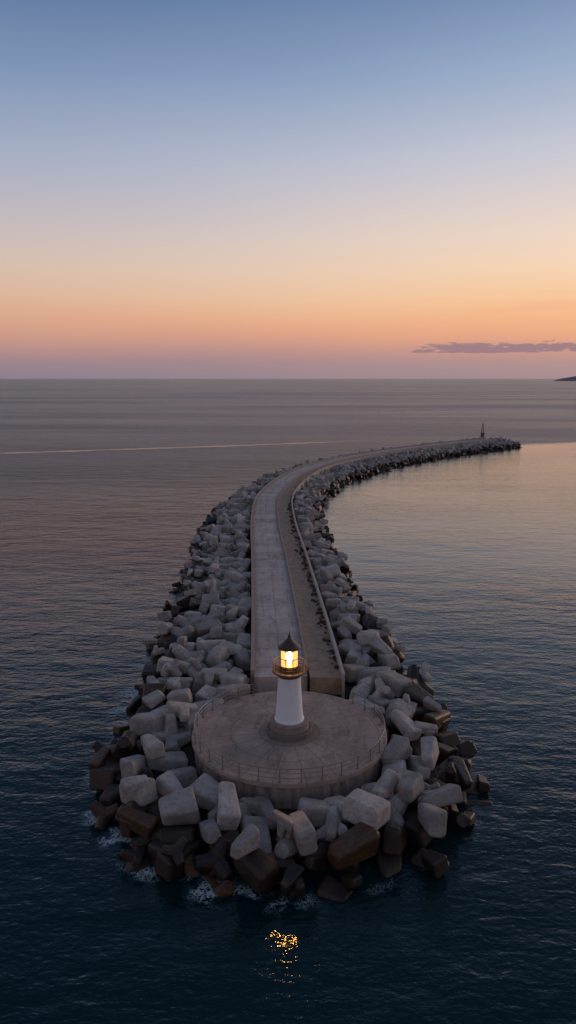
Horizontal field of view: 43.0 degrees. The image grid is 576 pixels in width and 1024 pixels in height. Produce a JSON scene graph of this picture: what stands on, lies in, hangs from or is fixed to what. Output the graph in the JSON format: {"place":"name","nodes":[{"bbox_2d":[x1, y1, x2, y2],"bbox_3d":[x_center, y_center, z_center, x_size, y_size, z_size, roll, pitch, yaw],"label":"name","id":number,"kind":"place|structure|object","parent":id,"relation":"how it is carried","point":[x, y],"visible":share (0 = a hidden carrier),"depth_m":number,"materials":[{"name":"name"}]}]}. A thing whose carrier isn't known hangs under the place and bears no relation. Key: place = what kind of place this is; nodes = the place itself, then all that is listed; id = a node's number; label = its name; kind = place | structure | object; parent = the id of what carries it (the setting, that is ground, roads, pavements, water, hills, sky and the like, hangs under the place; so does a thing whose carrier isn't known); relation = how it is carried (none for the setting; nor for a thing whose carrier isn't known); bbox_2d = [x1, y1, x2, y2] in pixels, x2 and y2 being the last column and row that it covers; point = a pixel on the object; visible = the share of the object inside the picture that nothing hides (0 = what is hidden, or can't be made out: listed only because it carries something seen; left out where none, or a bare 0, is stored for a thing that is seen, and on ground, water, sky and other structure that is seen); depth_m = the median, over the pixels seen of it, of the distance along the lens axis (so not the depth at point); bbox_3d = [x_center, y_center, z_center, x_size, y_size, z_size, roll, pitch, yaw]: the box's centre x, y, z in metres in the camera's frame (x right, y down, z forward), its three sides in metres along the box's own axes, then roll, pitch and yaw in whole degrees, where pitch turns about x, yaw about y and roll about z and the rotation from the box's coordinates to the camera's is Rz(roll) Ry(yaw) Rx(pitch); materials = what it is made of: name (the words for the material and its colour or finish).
{"place":"outdoors","nodes":[
{"label":"outdoors","id":0,"kind":"place"},
{"bbox_2d":[0,379,575,1023],"bbox_3d":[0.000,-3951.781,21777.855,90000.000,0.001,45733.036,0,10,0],"label":"sea water","id":1,"kind":"structure","parent":0,"point":[462,569],"depth_m":72.54,"materials":[{"name":"blue liquid"}]},
{"bbox_2d":[17,443,299,452],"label":"boat wake","id":2,"kind":"object","parent":1,"relation":"on","point":[156,448],"visible":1,"depth_m":306.87,"materials":[{"name":"grey liquid"}]},
{"bbox_2d":[152,447,489,838],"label":"rubble mound","id":3,"kind":"object","parent":1,"relation":"in","point":[187,750],"depth_m":55.76,"materials":[{"name":"grey stone"}]},
{"bbox_2d":[192,691,386,808],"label":"lighthouse platform","id":4,"kind":"structure","parent":3,"relation":"on","point":[342,729],"depth_m":52.11,"materials":[{"name":"grey concrete"}]},
{"bbox_2d":[266,631,311,742],"bbox_3d":[0.100,12.525,53.932,3.440,7.860,3.440,0,10,0],"label":"lighthouse","id":5,"kind":"object","parent":4,"relation":"on","point":[289,722],"visible":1,"depth_m":53.34,"materials":[{"name":"paint"}]},
{"bbox_2d":[193,684,385,782],"bbox_3d":[0.103,15.963,54.252,14.284,0.983,13.652,0,10,0],"label":"platform railing","id":6,"kind":"object","parent":4,"relation":"on","point":[279,769],"visible":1,"depth_m":50.13,"materials":[{"name":"metal"}]},
{"bbox_2d":[88,437,521,902],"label":"breakwater armour blocks","id":7,"kind":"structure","parent":3,"relation":"on","point":[414,795],"depth_m":53.15,"materials":[{"name":"concrete"}]},
{"bbox_2d":[0,0,575,378],"label":"sky","id":8,"kind":"structure","parent":0,"point":[190,189],"materials":[{"name":"blue"}]},
{"bbox_2d":[278,456,362,694],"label":"gravel path","id":9,"kind":"structure","parent":0,"point":[324,675],"depth_m":82.22,"materials":[{"name":"brown gravel"}]},
{"bbox_2d":[286,477,337,668],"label":"loose stones","id":10,"kind":"object","parent":9,"relation":"on","point":[321,621],"visible":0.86,"depth_m":93.98,"materials":[{"name":"grey stone"}]},
{"bbox_2d":[291,439,497,698],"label":"parapet wall","id":11,"kind":"structure","parent":9,"relation":"on","point":[304,482],"depth_m":122.94,"materials":[{"name":"concrete"}]},
{"bbox_2d":[252,439,486,693],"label":"causeway road","id":12,"kind":"structure","parent":0,"point":[275,618],"depth_m":91.52,"materials":[{"name":"concrete"}]},
{"bbox_2d":[250,438,478,692],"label":"causeway kerb","id":13,"kind":"structure","parent":12,"relation":"on","point":[252,612],"depth_m":104.29,"materials":[{"name":"concrete"}]},
{"bbox_2d":[277,439,488,684],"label":"median wall","id":14,"kind":"structure","parent":12,"relation":"on","point":[300,630],"depth_m":102.11,"materials":[{"name":"concrete"}]},
{"bbox_2d":[479,423,485,438],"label":"navigation beacon","id":15,"kind":"object","parent":12,"relation":"on","point":[482,436],"visible":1,"depth_m":316.92,"materials":[{"name":"metal"}]},
{"bbox_2d":[554,376,575,380],"bbox_3d":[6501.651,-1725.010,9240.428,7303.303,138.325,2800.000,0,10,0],"label":"headland","id":16,"kind":"structure","parent":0,"point":[569,379],"depth_m":8033.80,"materials":[{"name":"grey stone"}]}
]}

